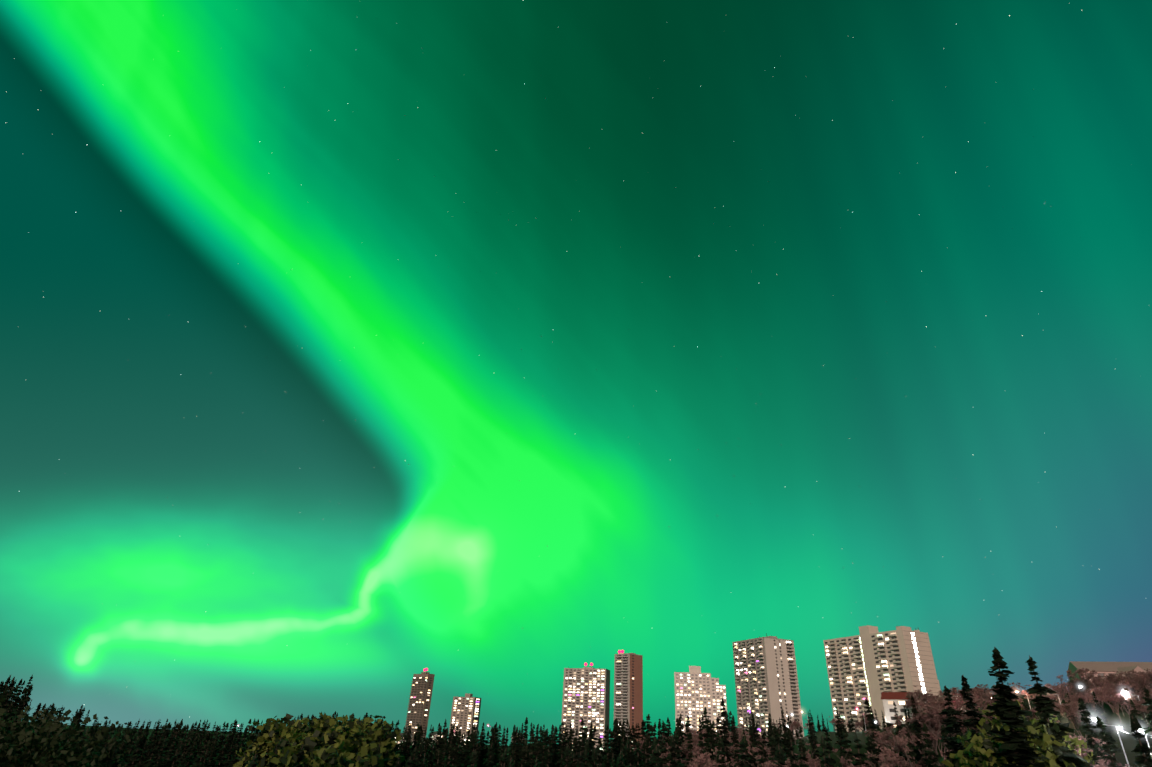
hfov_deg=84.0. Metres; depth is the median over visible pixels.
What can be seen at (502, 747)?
spruce
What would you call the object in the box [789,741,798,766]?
spruce
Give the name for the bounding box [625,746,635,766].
spruce
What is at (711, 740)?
spruce
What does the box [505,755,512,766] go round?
spruce
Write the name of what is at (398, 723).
spruce
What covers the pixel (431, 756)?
spruce
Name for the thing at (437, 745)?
spruce
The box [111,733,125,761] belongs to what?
spruce
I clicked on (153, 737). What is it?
spruce
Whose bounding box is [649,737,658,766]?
spruce
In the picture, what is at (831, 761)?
spruce
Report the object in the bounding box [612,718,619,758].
spruce
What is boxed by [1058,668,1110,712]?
bare tree
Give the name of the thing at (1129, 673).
bare tree
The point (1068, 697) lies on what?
bare tree
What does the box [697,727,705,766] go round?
spruce
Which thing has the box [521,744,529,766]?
spruce
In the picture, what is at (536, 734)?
spruce
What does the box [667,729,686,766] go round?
spruce
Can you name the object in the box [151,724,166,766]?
spruce
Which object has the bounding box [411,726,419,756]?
spruce
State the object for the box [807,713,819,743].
spruce
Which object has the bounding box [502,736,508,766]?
spruce
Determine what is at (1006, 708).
spruce
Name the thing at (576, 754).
spruce
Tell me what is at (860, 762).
spruce
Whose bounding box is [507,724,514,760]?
spruce
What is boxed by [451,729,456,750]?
spruce
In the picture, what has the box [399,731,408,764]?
spruce
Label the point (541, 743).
spruce
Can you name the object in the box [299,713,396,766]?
broadleaf
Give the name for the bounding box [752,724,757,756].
spruce
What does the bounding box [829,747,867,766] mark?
bare tree
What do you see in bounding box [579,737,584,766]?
spruce
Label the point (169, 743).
spruce
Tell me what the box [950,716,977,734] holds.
bare tree
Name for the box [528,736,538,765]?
spruce
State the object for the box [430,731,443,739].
valley house
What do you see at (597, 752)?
spruce
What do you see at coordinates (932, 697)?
bare tree
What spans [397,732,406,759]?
spruce
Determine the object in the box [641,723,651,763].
spruce
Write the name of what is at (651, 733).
spruce
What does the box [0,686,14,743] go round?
spruce
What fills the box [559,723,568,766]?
spruce
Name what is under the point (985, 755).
broadleaf
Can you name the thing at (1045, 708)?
spruce
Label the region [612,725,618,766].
spruce
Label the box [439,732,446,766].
spruce
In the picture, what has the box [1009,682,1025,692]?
bare tree
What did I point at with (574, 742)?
spruce
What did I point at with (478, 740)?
spruce
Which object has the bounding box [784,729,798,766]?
spruce
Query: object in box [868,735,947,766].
bare tree
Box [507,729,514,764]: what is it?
spruce
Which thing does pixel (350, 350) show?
sky
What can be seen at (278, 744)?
spruce
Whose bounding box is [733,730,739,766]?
spruce
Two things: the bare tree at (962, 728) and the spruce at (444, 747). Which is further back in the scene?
the spruce at (444, 747)
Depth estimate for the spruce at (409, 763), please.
93.06 m
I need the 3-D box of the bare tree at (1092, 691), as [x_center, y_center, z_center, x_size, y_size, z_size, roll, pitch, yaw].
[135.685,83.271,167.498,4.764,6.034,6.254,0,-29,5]
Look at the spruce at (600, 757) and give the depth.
161.75 m
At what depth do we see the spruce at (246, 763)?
143.85 m
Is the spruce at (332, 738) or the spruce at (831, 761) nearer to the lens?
the spruce at (332, 738)
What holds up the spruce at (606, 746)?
on the ground
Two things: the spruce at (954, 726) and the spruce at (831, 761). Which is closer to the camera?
the spruce at (954, 726)
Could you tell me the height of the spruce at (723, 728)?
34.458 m
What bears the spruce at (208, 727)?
on the ground
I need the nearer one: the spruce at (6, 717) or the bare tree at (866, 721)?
the spruce at (6, 717)
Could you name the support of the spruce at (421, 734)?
on the ground
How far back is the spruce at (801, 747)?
131.07 m
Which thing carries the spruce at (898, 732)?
on the ground
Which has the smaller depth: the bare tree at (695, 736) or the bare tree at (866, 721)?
the bare tree at (695, 736)
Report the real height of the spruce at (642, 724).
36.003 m
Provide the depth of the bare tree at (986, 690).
311.80 m
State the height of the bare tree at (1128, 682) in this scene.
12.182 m
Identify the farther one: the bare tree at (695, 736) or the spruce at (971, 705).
the bare tree at (695, 736)
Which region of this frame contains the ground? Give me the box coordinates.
[59,693,1151,766]
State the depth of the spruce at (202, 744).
190.79 m
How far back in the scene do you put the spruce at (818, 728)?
305.46 m
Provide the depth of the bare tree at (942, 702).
182.47 m
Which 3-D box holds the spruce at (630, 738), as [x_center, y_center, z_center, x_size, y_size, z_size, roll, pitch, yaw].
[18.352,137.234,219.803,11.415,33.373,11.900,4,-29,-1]
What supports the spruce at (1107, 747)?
on the ground
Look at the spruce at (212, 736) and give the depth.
334.74 m
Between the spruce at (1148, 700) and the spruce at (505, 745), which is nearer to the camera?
the spruce at (1148, 700)
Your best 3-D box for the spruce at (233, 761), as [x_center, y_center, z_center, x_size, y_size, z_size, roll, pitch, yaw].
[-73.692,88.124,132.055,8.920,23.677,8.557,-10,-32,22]
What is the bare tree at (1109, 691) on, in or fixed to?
on the ground
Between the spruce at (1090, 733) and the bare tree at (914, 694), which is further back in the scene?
the bare tree at (914, 694)
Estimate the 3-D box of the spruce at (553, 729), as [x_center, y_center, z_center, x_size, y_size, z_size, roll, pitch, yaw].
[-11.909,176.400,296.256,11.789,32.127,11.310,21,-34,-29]
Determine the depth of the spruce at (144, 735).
263.51 m
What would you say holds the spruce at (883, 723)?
on the ground
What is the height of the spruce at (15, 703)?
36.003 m
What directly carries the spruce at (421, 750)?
on the ground
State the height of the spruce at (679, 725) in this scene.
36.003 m
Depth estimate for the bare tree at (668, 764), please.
148.94 m
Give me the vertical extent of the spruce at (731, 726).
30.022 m
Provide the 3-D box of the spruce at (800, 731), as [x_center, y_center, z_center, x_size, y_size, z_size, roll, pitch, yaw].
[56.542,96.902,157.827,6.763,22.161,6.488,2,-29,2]
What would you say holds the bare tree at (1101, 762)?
on the ground
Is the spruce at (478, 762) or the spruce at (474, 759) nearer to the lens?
the spruce at (474, 759)
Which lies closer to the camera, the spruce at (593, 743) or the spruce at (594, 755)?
the spruce at (594, 755)
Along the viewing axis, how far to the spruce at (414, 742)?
232.46 m
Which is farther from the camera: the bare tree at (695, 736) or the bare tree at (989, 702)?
the bare tree at (695, 736)
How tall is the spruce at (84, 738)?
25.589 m
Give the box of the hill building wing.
[1106,666,1145,677]
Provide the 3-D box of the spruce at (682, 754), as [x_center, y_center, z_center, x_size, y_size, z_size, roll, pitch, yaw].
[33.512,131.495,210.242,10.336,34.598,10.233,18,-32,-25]
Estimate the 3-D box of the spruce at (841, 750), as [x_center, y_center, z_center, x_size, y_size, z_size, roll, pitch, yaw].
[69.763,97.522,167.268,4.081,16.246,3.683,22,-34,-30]
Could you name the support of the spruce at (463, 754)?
on the ground
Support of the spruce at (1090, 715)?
on the ground
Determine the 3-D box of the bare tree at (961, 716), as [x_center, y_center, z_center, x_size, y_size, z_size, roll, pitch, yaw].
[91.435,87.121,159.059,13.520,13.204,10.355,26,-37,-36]
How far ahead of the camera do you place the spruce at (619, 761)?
107.57 m
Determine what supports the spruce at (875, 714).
on the ground
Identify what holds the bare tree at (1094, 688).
on the ground
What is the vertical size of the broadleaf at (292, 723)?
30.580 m
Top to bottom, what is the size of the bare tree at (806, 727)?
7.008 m
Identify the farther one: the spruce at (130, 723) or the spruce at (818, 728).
the spruce at (818, 728)
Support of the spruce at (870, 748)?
on the ground
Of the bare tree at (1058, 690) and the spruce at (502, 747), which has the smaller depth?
the spruce at (502, 747)
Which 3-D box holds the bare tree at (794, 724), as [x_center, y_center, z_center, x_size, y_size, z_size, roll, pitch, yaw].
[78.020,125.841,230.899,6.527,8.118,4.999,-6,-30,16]
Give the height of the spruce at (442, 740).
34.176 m
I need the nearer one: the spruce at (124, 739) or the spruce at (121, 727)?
the spruce at (124, 739)
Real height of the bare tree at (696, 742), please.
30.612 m
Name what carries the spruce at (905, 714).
on the ground
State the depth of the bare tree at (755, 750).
164.58 m
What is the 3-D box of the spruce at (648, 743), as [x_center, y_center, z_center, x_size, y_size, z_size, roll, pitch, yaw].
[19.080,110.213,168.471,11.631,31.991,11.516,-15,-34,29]
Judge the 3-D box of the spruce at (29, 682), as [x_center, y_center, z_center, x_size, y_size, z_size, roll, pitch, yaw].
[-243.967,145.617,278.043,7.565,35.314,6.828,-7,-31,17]
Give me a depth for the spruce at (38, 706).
262.77 m
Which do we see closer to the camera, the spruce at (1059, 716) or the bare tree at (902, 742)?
the spruce at (1059, 716)
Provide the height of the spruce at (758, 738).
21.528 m
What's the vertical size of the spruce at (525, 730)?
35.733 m
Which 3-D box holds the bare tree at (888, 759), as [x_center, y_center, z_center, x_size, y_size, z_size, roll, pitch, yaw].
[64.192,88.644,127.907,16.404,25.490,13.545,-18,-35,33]
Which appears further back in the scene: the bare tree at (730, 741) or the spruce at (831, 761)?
the bare tree at (730, 741)
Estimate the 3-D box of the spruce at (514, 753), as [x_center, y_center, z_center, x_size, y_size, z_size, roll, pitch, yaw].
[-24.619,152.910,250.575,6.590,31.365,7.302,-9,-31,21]
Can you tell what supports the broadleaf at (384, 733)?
on the ground
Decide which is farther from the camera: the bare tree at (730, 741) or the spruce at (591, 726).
the spruce at (591, 726)
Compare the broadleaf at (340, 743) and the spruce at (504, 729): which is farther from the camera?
the spruce at (504, 729)
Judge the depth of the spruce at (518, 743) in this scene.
292.13 m
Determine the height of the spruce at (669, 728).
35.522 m
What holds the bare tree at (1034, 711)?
on the ground
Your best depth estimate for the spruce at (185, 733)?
262.19 m
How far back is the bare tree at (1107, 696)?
154.95 m
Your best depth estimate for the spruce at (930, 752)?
131.93 m
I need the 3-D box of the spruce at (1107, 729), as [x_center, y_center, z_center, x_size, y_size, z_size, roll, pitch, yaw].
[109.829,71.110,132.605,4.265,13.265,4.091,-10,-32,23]
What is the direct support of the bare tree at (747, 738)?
on the ground
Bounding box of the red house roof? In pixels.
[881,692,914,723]
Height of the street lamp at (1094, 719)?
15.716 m
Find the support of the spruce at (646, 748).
on the ground
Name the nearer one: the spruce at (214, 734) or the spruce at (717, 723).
the spruce at (214, 734)
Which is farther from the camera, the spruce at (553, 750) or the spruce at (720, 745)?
the spruce at (553, 750)
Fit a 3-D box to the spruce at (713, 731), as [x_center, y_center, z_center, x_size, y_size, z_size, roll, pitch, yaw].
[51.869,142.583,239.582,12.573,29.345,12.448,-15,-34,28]
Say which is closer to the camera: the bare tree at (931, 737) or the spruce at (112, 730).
the bare tree at (931, 737)
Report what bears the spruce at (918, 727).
on the ground
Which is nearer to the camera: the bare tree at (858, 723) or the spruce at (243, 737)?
the spruce at (243, 737)
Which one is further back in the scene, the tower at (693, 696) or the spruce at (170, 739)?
the tower at (693, 696)
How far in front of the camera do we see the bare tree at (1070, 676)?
206.18 m
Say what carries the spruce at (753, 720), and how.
on the ground
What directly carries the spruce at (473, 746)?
on the ground
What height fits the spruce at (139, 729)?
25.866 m
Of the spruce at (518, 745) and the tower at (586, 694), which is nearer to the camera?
the spruce at (518, 745)
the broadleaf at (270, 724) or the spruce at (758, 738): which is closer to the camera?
the broadleaf at (270, 724)
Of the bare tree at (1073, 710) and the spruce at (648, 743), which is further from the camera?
the spruce at (648, 743)
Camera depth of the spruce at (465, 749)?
301.92 m
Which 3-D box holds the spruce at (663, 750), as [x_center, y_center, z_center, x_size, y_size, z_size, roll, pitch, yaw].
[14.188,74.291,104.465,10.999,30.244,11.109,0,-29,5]
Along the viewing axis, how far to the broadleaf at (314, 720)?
158.96 m
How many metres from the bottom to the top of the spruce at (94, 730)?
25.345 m
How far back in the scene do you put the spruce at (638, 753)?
150.95 m
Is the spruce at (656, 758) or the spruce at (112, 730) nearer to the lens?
the spruce at (656, 758)
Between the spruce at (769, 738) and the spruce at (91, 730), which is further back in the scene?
the spruce at (91, 730)
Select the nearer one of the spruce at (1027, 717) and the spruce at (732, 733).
the spruce at (1027, 717)
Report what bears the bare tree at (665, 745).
on the ground
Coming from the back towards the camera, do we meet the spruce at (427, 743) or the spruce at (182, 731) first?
the spruce at (182, 731)
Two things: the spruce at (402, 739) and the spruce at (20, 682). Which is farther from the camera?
the spruce at (402, 739)
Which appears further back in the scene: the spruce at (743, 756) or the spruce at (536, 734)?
the spruce at (536, 734)
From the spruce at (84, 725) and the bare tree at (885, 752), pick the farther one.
the spruce at (84, 725)
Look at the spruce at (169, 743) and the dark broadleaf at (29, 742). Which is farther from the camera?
the spruce at (169, 743)
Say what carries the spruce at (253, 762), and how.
on the ground
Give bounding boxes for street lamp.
[1091,718,1129,766]
[1116,726,1151,754]
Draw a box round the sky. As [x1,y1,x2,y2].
[0,0,1151,747]
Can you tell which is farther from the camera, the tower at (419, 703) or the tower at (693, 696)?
the tower at (419, 703)
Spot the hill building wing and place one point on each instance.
(1135, 668)
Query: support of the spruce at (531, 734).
on the ground
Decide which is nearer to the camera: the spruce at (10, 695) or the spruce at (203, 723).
the spruce at (10, 695)
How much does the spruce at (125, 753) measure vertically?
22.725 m
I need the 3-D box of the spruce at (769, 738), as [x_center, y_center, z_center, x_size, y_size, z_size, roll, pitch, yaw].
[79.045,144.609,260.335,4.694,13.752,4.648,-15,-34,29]
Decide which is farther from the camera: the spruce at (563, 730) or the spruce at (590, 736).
the spruce at (563, 730)
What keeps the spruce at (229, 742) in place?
on the ground
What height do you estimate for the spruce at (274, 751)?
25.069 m
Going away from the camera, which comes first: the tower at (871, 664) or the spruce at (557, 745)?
the spruce at (557, 745)
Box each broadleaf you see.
[0,694,122,766]
[0,705,90,766]
[0,707,137,766]
[233,723,347,766]
[239,716,310,762]
[246,713,352,766]
[258,722,364,766]
[260,739,381,766]
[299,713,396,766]
[300,745,390,766]
[307,713,367,732]
[318,718,405,766]
[319,734,369,766]
[331,715,393,766]
[940,715,1075,766]
[968,700,1096,765]
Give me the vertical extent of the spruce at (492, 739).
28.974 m
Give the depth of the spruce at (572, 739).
254.73 m
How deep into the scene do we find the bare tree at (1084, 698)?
155.74 m
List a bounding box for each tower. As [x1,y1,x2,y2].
[404,668,434,740]
[448,693,480,742]
[561,663,609,750]
[613,650,642,745]
[674,666,712,732]
[711,678,720,738]
[719,685,727,734]
[732,633,803,744]
[823,625,939,731]
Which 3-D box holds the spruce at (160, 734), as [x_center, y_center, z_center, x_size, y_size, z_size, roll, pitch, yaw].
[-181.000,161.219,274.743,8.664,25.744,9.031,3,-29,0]
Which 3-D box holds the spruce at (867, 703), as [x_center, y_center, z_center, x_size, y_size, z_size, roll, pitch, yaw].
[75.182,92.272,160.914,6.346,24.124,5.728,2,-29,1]
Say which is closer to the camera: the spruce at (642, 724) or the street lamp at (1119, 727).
the street lamp at (1119, 727)
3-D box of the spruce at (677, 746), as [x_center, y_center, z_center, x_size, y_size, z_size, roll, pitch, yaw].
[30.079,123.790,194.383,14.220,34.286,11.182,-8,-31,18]
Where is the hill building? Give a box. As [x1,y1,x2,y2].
[1067,661,1151,683]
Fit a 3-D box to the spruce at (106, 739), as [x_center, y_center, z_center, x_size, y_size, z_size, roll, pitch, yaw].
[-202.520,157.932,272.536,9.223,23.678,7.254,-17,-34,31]
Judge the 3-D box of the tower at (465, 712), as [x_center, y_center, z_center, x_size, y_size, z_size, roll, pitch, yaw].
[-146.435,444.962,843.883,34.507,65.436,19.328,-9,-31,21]
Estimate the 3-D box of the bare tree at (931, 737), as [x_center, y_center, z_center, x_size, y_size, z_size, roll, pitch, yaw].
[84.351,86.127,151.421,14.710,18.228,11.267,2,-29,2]
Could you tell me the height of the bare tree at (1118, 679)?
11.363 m
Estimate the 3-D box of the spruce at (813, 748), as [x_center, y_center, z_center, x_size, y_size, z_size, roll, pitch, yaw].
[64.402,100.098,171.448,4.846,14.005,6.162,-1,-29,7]
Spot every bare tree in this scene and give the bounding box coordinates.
[634,736,669,759]
[657,737,700,764]
[667,761,696,766]
[683,731,713,751]
[684,747,738,766]
[685,729,740,763]
[697,725,732,746]
[728,731,768,764]
[729,725,749,754]
[730,745,773,766]
[754,754,795,766]
[783,720,800,744]
[788,743,827,766]
[796,720,807,738]
[829,716,837,729]
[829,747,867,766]
[853,742,907,766]
[854,715,867,729]
[861,713,880,729]
[864,702,958,764]
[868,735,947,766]
[868,754,896,766]
[876,727,902,763]
[898,706,961,765]
[903,691,933,709]
[905,685,931,711]
[920,690,937,700]
[930,694,954,709]
[930,705,967,750]
[938,693,969,709]
[940,693,963,707]
[949,686,978,711]
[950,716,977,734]
[958,699,996,735]
[964,689,987,709]
[972,686,991,693]
[976,692,995,723]
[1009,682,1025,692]
[1021,684,1039,707]
[1026,695,1063,722]
[1044,682,1069,703]
[1053,698,1095,751]
[1056,669,1109,709]
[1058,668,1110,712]
[1060,690,1076,703]
[1064,733,1134,766]
[1067,679,1093,695]
[1068,688,1093,709]
[1084,683,1104,712]
[1084,689,1104,709]
[1094,685,1129,722]
[1096,673,1116,683]
[1097,684,1119,707]
[1107,682,1139,713]
[1114,689,1135,716]
[1116,669,1151,700]
[1116,672,1146,702]
[1117,674,1150,691]
[1122,687,1151,734]
[1133,668,1151,688]
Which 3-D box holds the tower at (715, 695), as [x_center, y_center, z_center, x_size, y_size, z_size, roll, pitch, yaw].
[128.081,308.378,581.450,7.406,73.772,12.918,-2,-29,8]
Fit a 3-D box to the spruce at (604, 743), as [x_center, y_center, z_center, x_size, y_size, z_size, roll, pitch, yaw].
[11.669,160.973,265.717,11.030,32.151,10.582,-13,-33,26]
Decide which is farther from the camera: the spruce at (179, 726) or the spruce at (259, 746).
the spruce at (179, 726)
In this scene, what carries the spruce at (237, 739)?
on the ground
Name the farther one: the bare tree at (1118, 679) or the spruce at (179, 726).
the spruce at (179, 726)
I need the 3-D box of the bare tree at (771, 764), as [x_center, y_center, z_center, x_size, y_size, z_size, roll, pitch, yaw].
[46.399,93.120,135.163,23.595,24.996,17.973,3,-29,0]
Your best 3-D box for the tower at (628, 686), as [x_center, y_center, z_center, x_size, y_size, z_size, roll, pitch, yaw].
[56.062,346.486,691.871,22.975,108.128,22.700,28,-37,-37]
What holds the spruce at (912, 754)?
on the ground
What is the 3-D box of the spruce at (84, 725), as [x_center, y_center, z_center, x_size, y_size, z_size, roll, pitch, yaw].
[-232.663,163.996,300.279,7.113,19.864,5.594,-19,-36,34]
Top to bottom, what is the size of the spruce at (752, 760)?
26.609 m
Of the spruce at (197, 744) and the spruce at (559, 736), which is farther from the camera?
the spruce at (559, 736)
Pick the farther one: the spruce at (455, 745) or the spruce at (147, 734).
the spruce at (147, 734)
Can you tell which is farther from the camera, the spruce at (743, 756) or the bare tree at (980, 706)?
the bare tree at (980, 706)
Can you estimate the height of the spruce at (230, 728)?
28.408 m
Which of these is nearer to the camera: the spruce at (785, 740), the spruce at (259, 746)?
the spruce at (259, 746)
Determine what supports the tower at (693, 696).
on the ground
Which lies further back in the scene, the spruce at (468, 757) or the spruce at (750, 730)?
the spruce at (468, 757)
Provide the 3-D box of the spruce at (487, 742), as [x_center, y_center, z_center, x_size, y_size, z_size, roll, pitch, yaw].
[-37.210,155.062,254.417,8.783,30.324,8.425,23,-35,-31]
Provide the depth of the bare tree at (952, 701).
198.02 m
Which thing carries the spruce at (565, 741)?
on the ground
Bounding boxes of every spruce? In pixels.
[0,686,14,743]
[0,689,6,707]
[0,700,31,762]
[0,702,13,730]
[1,680,14,717]
[1,685,17,741]
[1,685,21,742]
[4,685,32,740]
[11,675,32,718]
[11,679,21,700]
[13,687,25,718]
[30,703,41,722]
[58,709,83,754]
[70,727,88,765]
[75,717,97,764]
[79,710,89,735]
[83,722,97,756]
[96,726,111,763]
[103,726,115,750]
[111,724,122,762]
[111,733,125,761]
[115,721,131,757]
[120,735,128,763]
[123,719,139,759]
[129,726,141,759]
[133,720,149,761]
[141,725,158,766]
[144,721,150,743]
[147,722,156,746]
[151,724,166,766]
[152,722,169,765]
[154,722,170,759]
[155,725,163,758]
[158,727,177,765]
[159,723,176,766]
[161,723,180,766]
[163,719,176,759]
[170,726,185,759]
[178,725,188,753]
[179,730,190,763]
[184,724,198,762]
[191,730,208,765]
[193,723,209,761]
[193,727,200,762]
[194,724,205,760]
[197,720,204,745]
[205,725,220,766]
[207,722,215,745]
[207,725,217,757]
[214,722,224,764]
[216,720,236,766]
[216,723,228,764]
[216,723,232,764]
[228,746,238,766]
[230,719,250,760]
[230,723,242,765]
[232,726,239,752]
[234,726,247,762]
[243,733,252,765]
[247,753,258,766]
[250,719,258,756]
[256,741,261,760]
[263,750,269,766]
[267,745,277,766]
[270,737,281,766]
[293,746,304,766]
[324,731,335,756]
[394,720,400,758]
[394,759,401,766]
[397,726,404,752]
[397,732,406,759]
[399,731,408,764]
[400,726,412,764]
[401,737,411,766]
[405,756,413,766]
[410,730,423,762]
[410,732,417,758]
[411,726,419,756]
[415,741,424,766]
[423,727,426,746]
[425,738,429,766]
[426,727,433,766]
[428,736,435,766]
[429,728,440,766]
[433,719,447,766]
[433,723,439,752]
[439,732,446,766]
[440,730,448,766]
[443,727,453,764]
[449,731,457,764]
[450,730,463,766]
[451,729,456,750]
[458,732,466,766]
[461,724,470,755]
[462,730,470,765]
[464,724,475,766]
[467,727,472,755]
[468,731,476,766]
[469,749,477,766]
[474,731,479,764]
[475,729,487,766]
[475,732,482,766]
[477,723,485,759]
[482,730,489,764]
[483,727,495,759]
[483,740,495,763]
[488,734,494,763]
[492,727,499,766]
[496,724,502,765]
[496,727,505,766]
[497,734,504,766]
[501,748,508,766]
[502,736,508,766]
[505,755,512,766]
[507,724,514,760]
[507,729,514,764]
[508,727,523,761]
[511,731,522,766]
[512,729,518,766]
[517,728,523,760]
[518,717,527,764]
[520,729,537,763]
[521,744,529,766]
[527,735,534,766]
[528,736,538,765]
[530,725,538,765]
[535,726,542,764]
[538,727,547,764]
[539,747,545,766]
[541,734,553,765]
[544,734,552,765]
[549,726,556,765]
[549,733,557,766]
[550,727,560,766]
[550,734,557,765]
[555,733,564,766]
[556,725,562,757]
[558,722,564,756]
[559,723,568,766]
[562,728,569,759]
[567,734,572,766]
[569,730,574,765]
[571,737,575,763]
[572,740,578,766]
[579,718,585,762]
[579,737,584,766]
[584,730,592,759]
[587,726,601,766]
[588,722,593,759]
[590,747,597,766]
[593,736,603,766]
[593,744,601,766]
[601,728,606,766]
[602,737,611,766]
[603,733,610,766]
[608,731,616,766]
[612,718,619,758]
[612,722,621,758]
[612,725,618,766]
[615,750,624,766]
[620,730,625,762]
[624,719,630,754]
[624,744,629,764]
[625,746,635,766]
[626,729,635,764]
[629,724,637,764]
[634,723,639,749]
[634,742,642,766]
[634,743,643,764]
[639,720,645,763]
[640,734,651,766]
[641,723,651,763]
[641,737,651,766]
[642,741,650,763]
[649,725,653,762]
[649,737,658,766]
[650,745,661,766]
[657,721,664,764]
[659,733,669,766]
[660,721,668,761]
[663,724,669,745]
[666,735,672,766]
[667,720,672,736]
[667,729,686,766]
[667,735,679,766]
[672,728,681,763]
[674,725,685,763]
[675,719,683,763]
[681,721,684,741]
[683,732,695,765]
[685,720,693,750]
[696,707,714,765]
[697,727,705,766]
[707,726,715,760]
[711,721,718,753]
[714,730,724,764]
[716,717,719,750]
[716,736,726,766]
[718,697,735,766]
[729,711,740,760]
[730,719,740,763]
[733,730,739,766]
[739,735,750,766]
[739,738,749,766]
[748,725,759,766]
[748,750,757,766]
[750,712,758,752]
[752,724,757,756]
[755,723,762,766]
[756,740,767,766]
[761,730,768,765]
[767,721,771,752]
[768,735,776,763]
[772,725,783,755]
[773,744,786,766]
[777,717,782,748]
[779,706,792,759]
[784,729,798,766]
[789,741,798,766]
[797,726,807,764]
[797,738,808,766]
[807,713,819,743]
[810,728,821,766]
[817,719,821,731]
[820,736,828,766]
[822,726,836,766]
[834,706,847,744]
[838,722,845,766]
[839,726,854,766]
[849,710,856,731]
[850,731,869,766]
[865,698,880,752]
[865,737,880,766]
[870,732,880,766]
[874,709,881,729]
[881,712,887,731]
[893,701,909,764]
[904,707,908,725]
[905,725,918,766]
[911,696,937,766]
[922,725,938,766]
[923,722,939,766]
[938,685,969,766]
[941,724,954,766]
[957,676,984,765]
[986,647,1050,766]
[1023,702,1031,720]
[1026,655,1091,766]
[1057,713,1071,742]
[1067,693,1077,723]
[1076,698,1109,766]
[1086,703,1111,762]
[1093,692,1123,761]
[1096,717,1120,766]
[1130,699,1151,766]
[1130,711,1151,766]
[1141,686,1151,758]
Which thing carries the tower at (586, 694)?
on the ground
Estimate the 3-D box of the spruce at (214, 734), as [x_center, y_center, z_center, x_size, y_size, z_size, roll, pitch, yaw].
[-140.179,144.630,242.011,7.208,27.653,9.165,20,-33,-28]
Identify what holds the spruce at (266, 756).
on the ground
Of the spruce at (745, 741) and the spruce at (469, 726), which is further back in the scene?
the spruce at (469, 726)
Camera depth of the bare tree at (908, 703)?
226.45 m
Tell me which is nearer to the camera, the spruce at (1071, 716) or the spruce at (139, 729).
the spruce at (1071, 716)
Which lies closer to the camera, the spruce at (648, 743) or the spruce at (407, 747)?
the spruce at (648, 743)
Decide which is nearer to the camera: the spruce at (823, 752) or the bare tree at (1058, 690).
the spruce at (823, 752)
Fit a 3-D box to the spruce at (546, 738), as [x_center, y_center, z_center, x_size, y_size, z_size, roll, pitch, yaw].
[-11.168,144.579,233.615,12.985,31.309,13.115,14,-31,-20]
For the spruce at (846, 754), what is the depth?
152.68 m
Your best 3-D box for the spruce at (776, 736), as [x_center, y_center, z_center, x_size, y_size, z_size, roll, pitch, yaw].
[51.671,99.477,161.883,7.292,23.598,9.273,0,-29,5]
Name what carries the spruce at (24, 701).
on the ground
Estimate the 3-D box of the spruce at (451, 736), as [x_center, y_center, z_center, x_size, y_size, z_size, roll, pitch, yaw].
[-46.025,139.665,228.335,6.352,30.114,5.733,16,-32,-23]
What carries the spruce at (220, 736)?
on the ground
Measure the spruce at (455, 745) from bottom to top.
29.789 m
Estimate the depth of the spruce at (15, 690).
206.78 m
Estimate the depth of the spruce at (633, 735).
242.74 m
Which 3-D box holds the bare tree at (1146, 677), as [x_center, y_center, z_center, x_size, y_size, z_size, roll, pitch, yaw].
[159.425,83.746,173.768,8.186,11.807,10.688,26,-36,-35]
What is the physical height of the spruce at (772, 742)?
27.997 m
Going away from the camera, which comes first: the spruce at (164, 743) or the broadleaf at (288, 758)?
the broadleaf at (288, 758)
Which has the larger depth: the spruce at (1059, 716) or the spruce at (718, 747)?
the spruce at (718, 747)
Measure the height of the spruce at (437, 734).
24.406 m
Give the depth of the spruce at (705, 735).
216.18 m
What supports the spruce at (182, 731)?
on the ground
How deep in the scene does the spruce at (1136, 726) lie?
61.11 m
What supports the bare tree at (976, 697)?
on the ground
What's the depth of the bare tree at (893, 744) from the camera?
166.02 m
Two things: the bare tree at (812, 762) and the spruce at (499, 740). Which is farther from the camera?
the spruce at (499, 740)
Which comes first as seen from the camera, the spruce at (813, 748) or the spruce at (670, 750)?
the spruce at (670, 750)
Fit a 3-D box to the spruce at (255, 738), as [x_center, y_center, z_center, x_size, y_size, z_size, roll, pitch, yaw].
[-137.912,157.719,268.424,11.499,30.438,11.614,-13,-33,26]
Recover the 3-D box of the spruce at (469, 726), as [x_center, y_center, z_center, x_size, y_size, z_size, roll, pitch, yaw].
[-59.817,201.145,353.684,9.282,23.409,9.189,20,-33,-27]
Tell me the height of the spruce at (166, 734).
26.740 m
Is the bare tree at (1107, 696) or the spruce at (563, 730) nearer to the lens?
the bare tree at (1107, 696)
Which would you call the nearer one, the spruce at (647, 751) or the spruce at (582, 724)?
the spruce at (647, 751)
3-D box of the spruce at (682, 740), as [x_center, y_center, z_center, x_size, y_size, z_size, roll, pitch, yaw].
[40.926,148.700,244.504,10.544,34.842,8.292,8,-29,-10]
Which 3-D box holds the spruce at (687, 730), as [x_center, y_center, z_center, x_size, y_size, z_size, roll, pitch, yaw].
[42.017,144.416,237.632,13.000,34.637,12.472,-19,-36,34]
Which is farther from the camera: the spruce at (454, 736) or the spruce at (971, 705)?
the spruce at (454, 736)
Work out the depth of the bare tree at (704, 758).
156.66 m
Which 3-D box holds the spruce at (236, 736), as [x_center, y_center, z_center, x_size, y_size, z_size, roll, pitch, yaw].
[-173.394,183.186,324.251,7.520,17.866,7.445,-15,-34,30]

